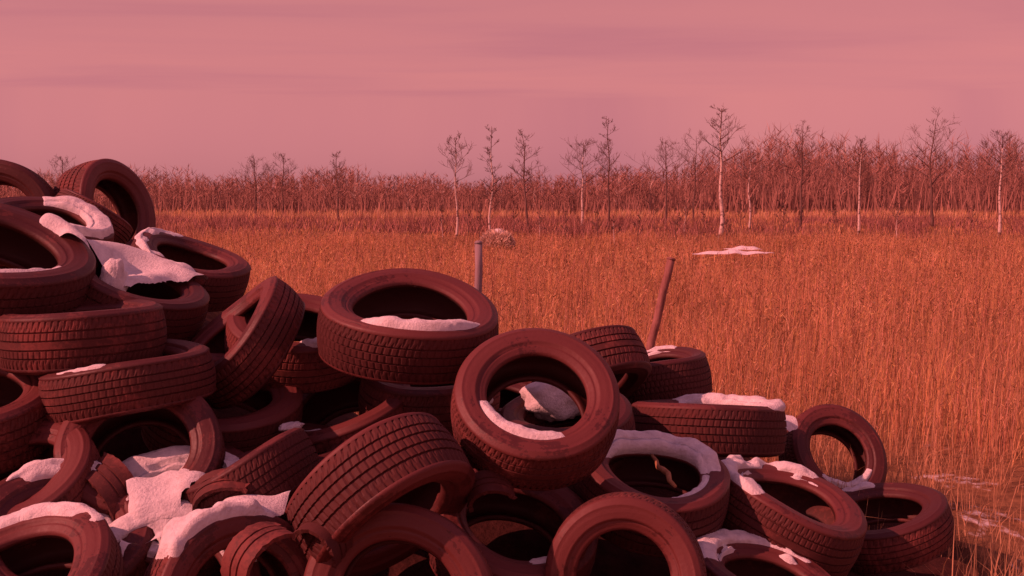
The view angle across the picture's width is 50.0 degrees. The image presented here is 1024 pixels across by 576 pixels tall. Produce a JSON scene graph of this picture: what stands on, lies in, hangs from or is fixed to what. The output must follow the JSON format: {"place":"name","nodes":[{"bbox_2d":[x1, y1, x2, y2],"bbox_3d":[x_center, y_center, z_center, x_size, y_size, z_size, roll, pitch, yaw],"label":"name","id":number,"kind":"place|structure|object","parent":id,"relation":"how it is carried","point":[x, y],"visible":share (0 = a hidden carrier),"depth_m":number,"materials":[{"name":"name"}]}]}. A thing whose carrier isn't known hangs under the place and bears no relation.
{"place":"outdoors","nodes":[
{"label":"outdoors","id":0,"kind":"place"},
{"bbox_2d":[0,0,1023,195],"label":"sky","id":1,"kind":"structure","parent":0,"point":[212,86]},
{"bbox_2d":[34,205,1023,575],"bbox_3d":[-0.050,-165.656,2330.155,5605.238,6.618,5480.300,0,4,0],"label":"ground","id":2,"kind":"structure","parent":0,"point":[514,540],"depth_m":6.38,"materials":[{"name":"beige plant"}]},
{"bbox_2d":[41,154,74,186],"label":"bare tree","id":3,"kind":"object","parent":2,"relation":"on","point":[62,164],"visible":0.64,"depth_m":84.60,"materials":[{"name":"brown plant"}]},
{"bbox_2d":[55,189,132,243],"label":"tyre","id":4,"kind":"object","parent":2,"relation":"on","point":[123,229],"visible":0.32,"depth_m":6.07,"materials":[{"name":"rubber"}]},
{"bbox_2d":[109,500,260,575],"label":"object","id":5,"kind":"structure","parent":2,"relation":"on","point":[123,526],"depth_m":3.77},
{"bbox_2d":[0,501,125,575],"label":"tyre","id":6,"kind":"object","parent":5,"relation":"on","point":[77,539],"visible":0.98,"depth_m":3.60,"materials":[{"name":"rubber"}]},
{"bbox_2d":[0,458,153,575],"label":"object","id":7,"kind":"object","parent":5,"relation":"on","point":[26,481],"visible":0.36,"depth_m":3.76,"materials":[{"name":"black rubber"}]},
{"bbox_2d":[0,420,100,549],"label":"tyre","id":8,"kind":"object","parent":7,"relation":"on","point":[68,481],"visible":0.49,"depth_m":3.87,"materials":[{"name":"rubber"}]},
{"bbox_2d":[0,369,49,473],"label":"tyre","id":9,"kind":"object","parent":8,"relation":"on","point":[22,415],"visible":0.53,"depth_m":4.07,"materials":[{"name":"rubber"}]},
{"bbox_2d":[0,299,166,374],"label":"tyre","id":10,"kind":"object","parent":9,"relation":"on","point":[87,333],"visible":0.92,"depth_m":4.14,"materials":[{"name":"rubber"}]},
{"bbox_2d":[0,203,95,314],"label":"tyre","id":11,"kind":"object","parent":10,"relation":"on","point":[50,272],"visible":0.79,"depth_m":4.65,"materials":[{"name":"rubber"}]},
{"bbox_2d":[0,196,113,241],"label":"tyre","id":12,"kind":"object","parent":11,"relation":"on","point":[88,221],"visible":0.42,"depth_m":5.75,"materials":[{"name":"rubber"}]},
{"bbox_2d":[0,159,55,268],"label":"tyre","id":13,"kind":"object","parent":12,"relation":"on","point":[26,181],"visible":0.4,"depth_m":6.23,"materials":[{"name":"rubber"}]},
{"bbox_2d":[85,248,209,340],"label":"tyre","id":14,"kind":"object","parent":10,"relation":"on","point":[184,304],"visible":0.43,"depth_m":4.85,"materials":[{"name":"rubber"}]},
{"bbox_2d":[99,258,128,291],"bbox_3d":[-1.746,0.003,4.807,0.125,0.269,0.151,0,4,0],"label":"snow lump","id":15,"kind":"object","parent":14,"relation":"on","point":[114,273],"visible":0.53,"depth_m":4.75,"materials":[{"name":"white snow"}]},
{"bbox_2d":[39,213,207,286],"bbox_3d":[-1.839,-0.186,5.103,0.683,0.324,0.609,1,4,18],"label":"snow drift","id":16,"kind":"object","parent":14,"relation":"on","point":[142,266],"visible":0.61,"depth_m":5.04,"materials":[{"name":"white snow"}]},
{"bbox_2d":[131,227,250,311],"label":"tyre","id":17,"kind":"object","parent":14,"relation":"on","point":[227,274],"visible":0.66,"depth_m":5.60,"materials":[{"name":"rubber"}]},
{"bbox_2d":[53,158,155,245],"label":"tyre","id":18,"kind":"object","parent":17,"relation":"on","point":[121,187],"visible":0.45,"depth_m":6.72,"materials":[{"name":"rubber"}]},
{"bbox_2d":[38,339,215,424],"bbox_3d":[-1.499,0.360,4.296,0.650,0.233,0.637,-1,10,39],"label":"tyre","id":19,"kind":"object","parent":8,"relation":"on","point":[180,372],"visible":0.84,"depth_m":4.04,"materials":[{"name":"rubber"}]},
{"bbox_2d":[85,452,133,520],"bbox_3d":[-1.430,0.722,3.906,0.185,0.246,0.167,3,5,35],"label":"rubber scrap","id":20,"kind":"object","parent":7,"relation":"on","point":[108,477],"visible":0.62,"depth_m":3.86,"materials":[{"name":"black rubber"}]},
{"bbox_2d":[116,531,161,554],"bbox_3d":[-1.251,0.858,3.707,0.161,0.048,0.088,-3,5,-40],"label":"snow drift","id":21,"kind":"object","parent":7,"relation":"on","point":[123,544],"visible":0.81,"depth_m":3.66,"materials":[{"name":"white snow"}]},
{"bbox_2d":[53,396,225,515],"bbox_3d":[-1.381,0.626,4.103,0.612,0.246,0.624,6,47,-6],"label":"tyre","id":22,"kind":"object","parent":7,"relation":"on","point":[194,425],"visible":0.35,"depth_m":4.10,"materials":[{"name":"rubber"}]},
{"bbox_2d":[100,445,238,575],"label":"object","id":23,"kind":"structure","parent":5,"relation":"on","point":[154,463],"depth_m":4.10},
{"bbox_2d":[126,459,234,543],"bbox_3d":[-1.154,0.772,3.948,0.454,0.248,0.379,-2,5,-28],"label":"snow drift","id":24,"kind":"object","parent":23,"relation":"on","point":[158,493],"visible":0.64,"depth_m":3.84,"materials":[{"name":"white snow"}]},
{"bbox_2d":[192,469,249,510],"bbox_3d":[-1.021,0.711,3.816,0.246,0.159,0.124,1,4,9],"label":"rubber scrap","id":25,"kind":"object","parent":24,"relation":"on","point":[207,488],"visible":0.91,"depth_m":3.78,"materials":[{"name":"black rubber"}]},
{"bbox_2d":[181,428,319,508],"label":"tyre","id":26,"kind":"object","parent":5,"relation":"on","point":[285,461],"visible":0.5,"depth_m":3.84,"materials":[{"name":"rubber"}]},
{"bbox_2d":[278,421,304,431],"bbox_3d":[-0.893,0.562,4.449,0.105,0.040,0.110,0,4,0],"label":"snow lump","id":27,"kind":"object","parent":26,"relation":"on","point":[287,426],"visible":0.77,"depth_m":4.42,"materials":[{"name":"white snow"}]},
{"bbox_2d":[143,496,306,575],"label":"tyre","id":28,"kind":"object","parent":2,"relation":"on","point":[193,542],"visible":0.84,"depth_m":3.57,"materials":[{"name":"rubber"}]},
{"bbox_2d":[220,521,294,575],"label":"rubber scrap","id":29,"kind":"object","parent":28,"relation":"on","point":[247,546],"visible":1,"depth_m":3.43,"materials":[{"name":"black rubber"}]},
{"bbox_2d":[224,490,290,515],"bbox_3d":[-0.877,0.743,3.757,0.269,0.064,0.124,-2,4,-22],"label":"snow drift","id":30,"kind":"object","parent":28,"relation":"on","point":[275,505],"visible":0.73,"depth_m":3.76,"materials":[{"name":"white snow"}]},
{"bbox_2d":[230,156,280,218],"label":"bare tree","id":31,"kind":"object","parent":2,"relation":"on","point":[255,188],"visible":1,"depth_m":94.66,"materials":[{"name":"brown plant"}]},
{"bbox_2d":[262,152,299,218],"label":"bare tree","id":32,"kind":"object","parent":2,"relation":"on","point":[284,169],"visible":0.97,"depth_m":97.66,"materials":[{"name":"brown plant"}]},
{"bbox_2d":[225,422,347,515],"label":"tyre","id":33,"kind":"object","parent":2,"relation":"on","point":[232,450],"visible":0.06,"depth_m":4.38,"materials":[{"name":"rubber"}]},
{"bbox_2d":[141,353,302,451],"bbox_3d":[-1.222,0.518,4.653,0.657,0.259,0.644,10,24,-6],"label":"tyre","id":34,"kind":"object","parent":33,"relation":"on","point":[271,410],"visible":0.21,"depth_m":4.44,"materials":[{"name":"rubber"}]},
{"bbox_2d":[191,276,304,408],"bbox_3d":[-1.167,0.233,4.751,0.637,0.238,0.623,-20,33,41],"label":"tyre","id":35,"kind":"object","parent":34,"relation":"on","point":[248,363],"visible":0.75,"depth_m":4.52,"materials":[{"name":"rubber"}]},
{"bbox_2d":[224,293,357,393],"bbox_3d":[-0.972,0.234,4.996,0.670,0.260,0.655,22,26,34],"label":"tyre","id":36,"kind":"object","parent":34,"relation":"on","point":[304,367],"visible":0.31,"depth_m":4.75,"materials":[{"name":"rubber"}]},
{"bbox_2d":[317,268,498,384],"bbox_3d":[-0.433,0.148,4.658,0.754,0.304,0.771,15,23,19],"label":"tyre","id":37,"kind":"object","parent":36,"relation":"on","point":[410,326],"visible":0.88,"depth_m":4.42,"materials":[{"name":"rubber"}]},
{"bbox_2d":[329,150,351,219],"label":"bare tree","id":38,"kind":"object","parent":2,"relation":"on","point":[336,177],"visible":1,"depth_m":91.65,"materials":[{"name":"brown plant"}]},
{"bbox_2d":[301,378,410,454],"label":"tyre","id":39,"kind":"object","parent":2,"relation":"on","point":[323,408],"visible":0.23,"depth_m":4.84,"materials":[{"name":"rubber"}]},
{"bbox_2d":[358,378,499,436],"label":"tyre","id":40,"kind":"object","parent":39,"relation":"on","point":[434,400],"visible":0.31,"depth_m":4.70,"materials":[{"name":"rubber"}]},
{"bbox_2d":[304,503,492,575],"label":"tyre","id":41,"kind":"object","parent":2,"relation":"on","point":[452,547],"visible":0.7,"depth_m":3.68,"materials":[{"name":"rubber"}]},
{"bbox_2d":[292,520,352,568],"bbox_3d":[-0.641,0.828,3.647,0.188,0.166,0.141,2,4,22],"label":"rubber scrap","id":42,"kind":"object","parent":41,"relation":"on","point":[337,551],"visible":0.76,"depth_m":3.59,"materials":[{"name":"black rubber"}]},
{"bbox_2d":[283,412,475,575],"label":"tyre","id":43,"kind":"object","parent":41,"relation":"on","point":[346,491],"visible":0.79,"depth_m":3.66,"materials":[{"name":"rubber"}]},
{"bbox_2d":[439,205,445,238],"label":"bare sapling","id":44,"kind":"object","parent":2,"relation":"on","point":[440,219],"visible":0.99,"depth_m":51.97,"materials":[{"name":"grey plant"}]},
{"bbox_2d":[438,132,473,238],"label":"bare tree","id":45,"kind":"object","parent":2,"relation":"on","point":[454,170],"visible":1,"depth_m":55.82,"materials":[{"name":"grey plant"}]},
{"bbox_2d":[464,206,473,240],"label":"bare sapling","id":46,"kind":"object","parent":2,"relation":"on","point":[467,221],"visible":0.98,"depth_m":53.97,"materials":[{"name":"brown plant"}]},
{"bbox_2d":[474,240,482,291],"bbox_3d":[-0.212,0.598,6.962,0.056,1.797,0.052,0,4,0],"label":"fence post","id":47,"kind":"object","parent":2,"relation":"on","point":[478,266],"visible":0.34,"depth_m":6.89,"materials":[{"name":"grey wood"}]},
{"bbox_2d":[476,209,484,236],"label":"bare sapling","id":48,"kind":"object","parent":2,"relation":"on","point":[480,219],"visible":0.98,"depth_m":49.94,"materials":[{"name":"brown plant"}]},
{"bbox_2d":[478,124,512,229],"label":"bare tree","id":49,"kind":"object","parent":2,"relation":"on","point":[492,196],"visible":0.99,"depth_m":55.78,"materials":[{"name":"grey plant"}]},
{"bbox_2d":[437,382,557,426],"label":"tyre","id":50,"kind":"object","parent":2,"relation":"on","point":[509,394],"visible":0.04,"depth_m":5.40,"materials":[{"name":"rubber"}]},
{"bbox_2d":[479,228,517,258],"bbox_3d":[-0.570,-1.595,40.035,1.813,1.238,1.668,-3,5,-40],"label":"grass tussock","id":51,"kind":"object","parent":2,"relation":"on","point":[497,236],"depth_m":39.68,"materials":[{"name":"beige plant"}]},
{"bbox_2d":[0,121,1023,215],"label":"woods","id":52,"kind":"object","parent":2,"relation":"on","point":[964,188],"visible":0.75,"depth_m":116.90,"materials":[{"name":"brown plant"}]},
{"bbox_2d":[427,469,597,575],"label":"tyre","id":53,"kind":"object","parent":2,"relation":"on","point":[545,514],"visible":0.36,"depth_m":4.26,"materials":[{"name":"rubber"}]},
{"bbox_2d":[466,470,516,511],"bbox_3d":[-0.079,0.740,4.004,0.198,0.150,0.152,0,4,0],"label":"rubber scrap","id":54,"kind":"object","parent":53,"relation":"on","point":[489,482],"visible":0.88,"depth_m":3.97,"materials":[{"name":"black rubber"}]},
{"bbox_2d":[450,328,619,490],"bbox_3d":[0.089,0.455,4.200,0.642,0.237,0.657,13,46,6],"label":"tyre","id":55,"kind":"object","parent":53,"relation":"on","point":[577,371],"visible":0.98,"depth_m":4.08,"materials":[{"name":"rubber"}]},
{"bbox_2d":[512,207,518,235],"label":"bare sapling","id":56,"kind":"object","parent":2,"relation":"on","point":[514,219],"visible":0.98,"depth_m":57.96,"materials":[{"name":"brown plant"}]},
{"bbox_2d":[507,129,547,232],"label":"bare tree","id":57,"kind":"object","parent":2,"relation":"on","point":[529,175],"visible":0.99,"depth_m":61.80,"materials":[{"name":"brown plant"}]},
{"bbox_2d":[535,212,545,236],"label":"bare sapling","id":58,"kind":"object","parent":2,"relation":"on","point":[538,223],"visible":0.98,"depth_m":50.01,"materials":[{"name":"grey plant"}]},
{"bbox_2d":[560,210,568,245],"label":"bare sapling","id":59,"kind":"object","parent":2,"relation":"on","point":[566,220],"visible":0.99,"depth_m":47.97,"materials":[{"name":"brown plant"}]},
{"bbox_2d":[499,392,635,472],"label":"tyre","id":60,"kind":"object","parent":2,"relation":"on","point":[514,411],"visible":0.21,"depth_m":4.82,"materials":[{"name":"rubber"}]},
{"bbox_2d":[519,382,580,422],"bbox_3d":[0.193,0.500,5.000,0.323,0.221,0.203,0,4,0],"label":"snow lump","id":61,"kind":"object","parent":60,"relation":"on","point":[547,402],"visible":0.59,"depth_m":4.92,"materials":[{"name":"white snow"}]},
{"bbox_2d":[114,210,1023,243],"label":"brush","id":62,"kind":"object","parent":2,"relation":"on","point":[904,224],"visible":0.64,"depth_m":65.81,"materials":[{"name":"brown plant"}]},
{"bbox_2d":[561,137,615,224],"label":"bare tree","id":63,"kind":"object","parent":2,"relation":"on","point":[583,183],"visible":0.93,"depth_m":69.83,"materials":[{"name":"grey plant"}]},
{"bbox_2d":[529,325,651,427],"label":"tyre","id":64,"kind":"object","parent":2,"relation":"on","point":[621,350],"visible":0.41,"depth_m":5.36,"materials":[{"name":"rubber"}]},
{"bbox_2d":[590,210,600,236],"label":"bare sapling","id":65,"kind":"object","parent":2,"relation":"on","point":[597,221],"visible":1,"depth_m":49.98,"materials":[{"name":"brown plant"}]},
{"bbox_2d":[591,116,619,233],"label":"bare tree","id":66,"kind":"object","parent":2,"relation":"on","point":[608,168],"visible":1,"depth_m":61.79,"materials":[{"name":"brown plant"}]},
{"bbox_2d":[611,216,621,243],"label":"bare sapling","id":67,"kind":"object","parent":2,"relation":"on","point":[612,227],"visible":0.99,"depth_m":45.98,"materials":[{"name":"grey plant"}]},
{"bbox_2d":[544,492,706,575],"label":"tyre","id":68,"kind":"object","parent":2,"relation":"on","point":[666,529],"visible":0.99,"depth_m":3.83,"materials":[{"name":"rubber"}]},
{"bbox_2d":[632,211,643,248],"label":"bare sapling","id":69,"kind":"object","parent":2,"relation":"on","point":[638,225],"visible":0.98,"depth_m":46.01,"materials":[{"name":"brown plant"}]},
{"bbox_2d":[644,187,660,232],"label":"bare sapling","id":70,"kind":"object","parent":2,"relation":"on","point":[653,203],"visible":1,"depth_m":61.92,"materials":[{"name":"brown plant"}]},
{"bbox_2d":[624,136,693,226],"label":"bare tree","id":71,"kind":"object","parent":2,"relation":"on","point":[659,158],"visible":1,"depth_m":73.69,"materials":[{"name":"brown plant"}]},
{"bbox_2d":[646,257,675,350],"bbox_3d":[1.123,0.533,9.001,0.452,1.573,0.075,-1,4,-16],"label":"steel post","id":72,"kind":"object","parent":2,"relation":"on","point":[659,309],"visible":0.59,"depth_m":8.97,"materials":[{"name":"grey metal"}]},
{"bbox_2d":[627,345,712,403],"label":"tyre","id":73,"kind":"object","parent":2,"relation":"on","point":[677,371],"visible":0.56,"depth_m":5.85,"materials":[{"name":"rubber"}]},
{"bbox_2d":[669,204,683,239],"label":"bare sapling","id":74,"kind":"object","parent":2,"relation":"on","point":[676,221],"visible":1,"depth_m":45.96,"materials":[{"name":"brown plant"}]},
{"bbox_2d":[681,199,689,235],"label":"bare sapling","id":75,"kind":"object","parent":2,"relation":"on","point":[685,211],"visible":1,"depth_m":59.92,"materials":[{"name":"brown plant"}]},
{"bbox_2d":[663,128,719,219],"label":"bare tree","id":76,"kind":"object","parent":2,"relation":"on","point":[702,152],"visible":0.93,"depth_m":87.72,"materials":[{"name":"brown plant"}]},
{"bbox_2d":[631,393,786,457],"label":"tyre","id":77,"kind":"object","parent":2,"relation":"on","point":[721,425],"visible":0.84,"depth_m":4.98,"materials":[{"name":"rubber"}]},
{"bbox_2d":[785,415,797,431],"bbox_3d":[1.215,0.661,5.752,0.584,0.094,0.336,2,5,29],"label":"snow drift","id":78,"kind":"object","parent":77,"relation":"on","point":[791,422],"visible":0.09,"depth_m":5.59,"materials":[{"name":"white snow"}]},
{"bbox_2d":[721,210,731,243],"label":"bare sapling","id":79,"kind":"object","parent":2,"relation":"on","point":[726,222],"visible":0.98,"depth_m":43.95,"materials":[{"name":"brown plant"}]},
{"bbox_2d":[702,104,753,239],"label":"bare tree","id":80,"kind":"object","parent":2,"relation":"on","point":[721,228],"visible":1,"depth_m":54.76,"materials":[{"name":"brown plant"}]},
{"bbox_2d":[696,249,772,254],"bbox_3d":[5.844,-0.958,29.003,2.211,0.145,0.675,0,4,0],"label":"snow patch","id":81,"kind":"object","parent":2,"relation":"on","point":[730,251],"visible":0.98,"depth_m":28.88,"materials":[{"name":"white snow"}]},
{"bbox_2d":[737,200,746,234],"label":"bare sapling","id":82,"kind":"object","parent":2,"relation":"on","point":[738,203],"visible":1,"depth_m":55.95,"materials":[{"name":"brown plant"}]},
{"bbox_2d":[725,246,761,249],"bbox_3d":[7.158,-1.245,33.998,1.230,0.130,0.558,0,4,0],"label":"snow patch","id":83,"kind":"object","parent":2,"relation":"on","point":[745,247],"visible":0.93,"depth_m":33.88,"materials":[{"name":"white snow"}]},
{"bbox_2d":[745,194,756,228],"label":"bare sapling","id":84,"kind":"object","parent":2,"relation":"on","point":[750,207],"visible":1,"depth_m":57.95,"materials":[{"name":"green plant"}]},
{"bbox_2d":[733,148,773,229],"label":"bare tree","id":85,"kind":"object","parent":2,"relation":"on","point":[753,152],"visible":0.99,"depth_m":65.83,"materials":[{"name":"plant"}]},
{"bbox_2d":[697,529,830,575],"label":"tyre","id":86,"kind":"object","parent":2,"relation":"on","point":[726,552],"visible":0.78,"depth_m":4.26,"materials":[{"name":"rubber"}]},
{"bbox_2d":[574,429,729,557],"bbox_3d":[0.572,0.800,4.444,0.650,0.294,0.638,-9,23,-38],"label":"tyre","id":87,"kind":"object","parent":86,"relation":"on","point":[699,471],"visible":0.56,"depth_m":4.42,"materials":[{"name":"rubber"}]},
{"bbox_2d":[650,454,676,487],"bbox_3d":[0.610,0.734,4.425,0.032,0.057,0.359,-1,4,-7],"label":"stick","id":88,"kind":"object","parent":87,"relation":"on","point":[663,470],"visible":1,"depth_m":4.39,"materials":[{"name":"brown wood"}]},
{"bbox_2d":[721,455,866,575],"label":"tyre","id":89,"kind":"object","parent":86,"relation":"on","point":[801,510],"visible":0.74,"depth_m":4.41,"materials":[{"name":"rubber"}]},
{"bbox_2d":[773,203,789,235],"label":"bare sapling","id":90,"kind":"object","parent":2,"relation":"on","point":[783,205],"visible":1,"depth_m":51.92,"materials":[{"name":"brown plant"}]},
{"bbox_2d":[778,121,821,230],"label":"bare tree","id":91,"kind":"object","parent":2,"relation":"on","point":[802,174],"visible":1,"depth_m":67.77,"materials":[{"name":"brown plant"}]},
{"bbox_2d":[778,404,886,489],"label":"tyre","id":92,"kind":"object","parent":2,"relation":"on","point":[854,432],"visible":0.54,"depth_m":5.89,"materials":[{"name":"rubber"}]},
{"bbox_2d":[829,207,840,236],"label":"bare sapling","id":93,"kind":"object","parent":2,"relation":"on","point":[833,218],"visible":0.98,"depth_m":55.95,"materials":[{"name":"brown plant"}]},
{"bbox_2d":[838,136,878,235],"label":"bare tree","id":94,"kind":"object","parent":2,"relation":"on","point":[861,172],"visible":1,"depth_m":59.82,"materials":[{"name":"plant"}]},
{"bbox_2d":[892,201,904,236],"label":"bare sapling","id":95,"kind":"object","parent":2,"relation":"on","point":[897,216],"visible":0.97,"depth_m":49.98,"materials":[{"name":"plant"}]},
{"bbox_2d":[842,481,954,573],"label":"tyre","id":96,"kind":"object","parent":2,"relation":"on","point":[923,533],"visible":0.64,"depth_m":4.96,"materials":[{"name":"rubber"}]},
{"bbox_2d":[883,107,959,227],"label":"bare tree","id":97,"kind":"object","parent":2,"relation":"on","point":[931,191],"visible":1,"depth_m":71.81,"materials":[{"name":"brown plant"}]},
{"bbox_2d":[967,204,977,240],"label":"bare sapling","id":98,"kind":"object","parent":2,"relation":"on","point":[972,217],"visible":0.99,"depth_m":53.96,"materials":[{"name":"brown plant"}]},
{"bbox_2d":[979,130,1023,237],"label":"bare tree","id":99,"kind":"object","parent":2,"relation":"on","point":[999,206],"visible":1,"depth_m":57.81,"materials":[{"name":"white plant"}]}
]}

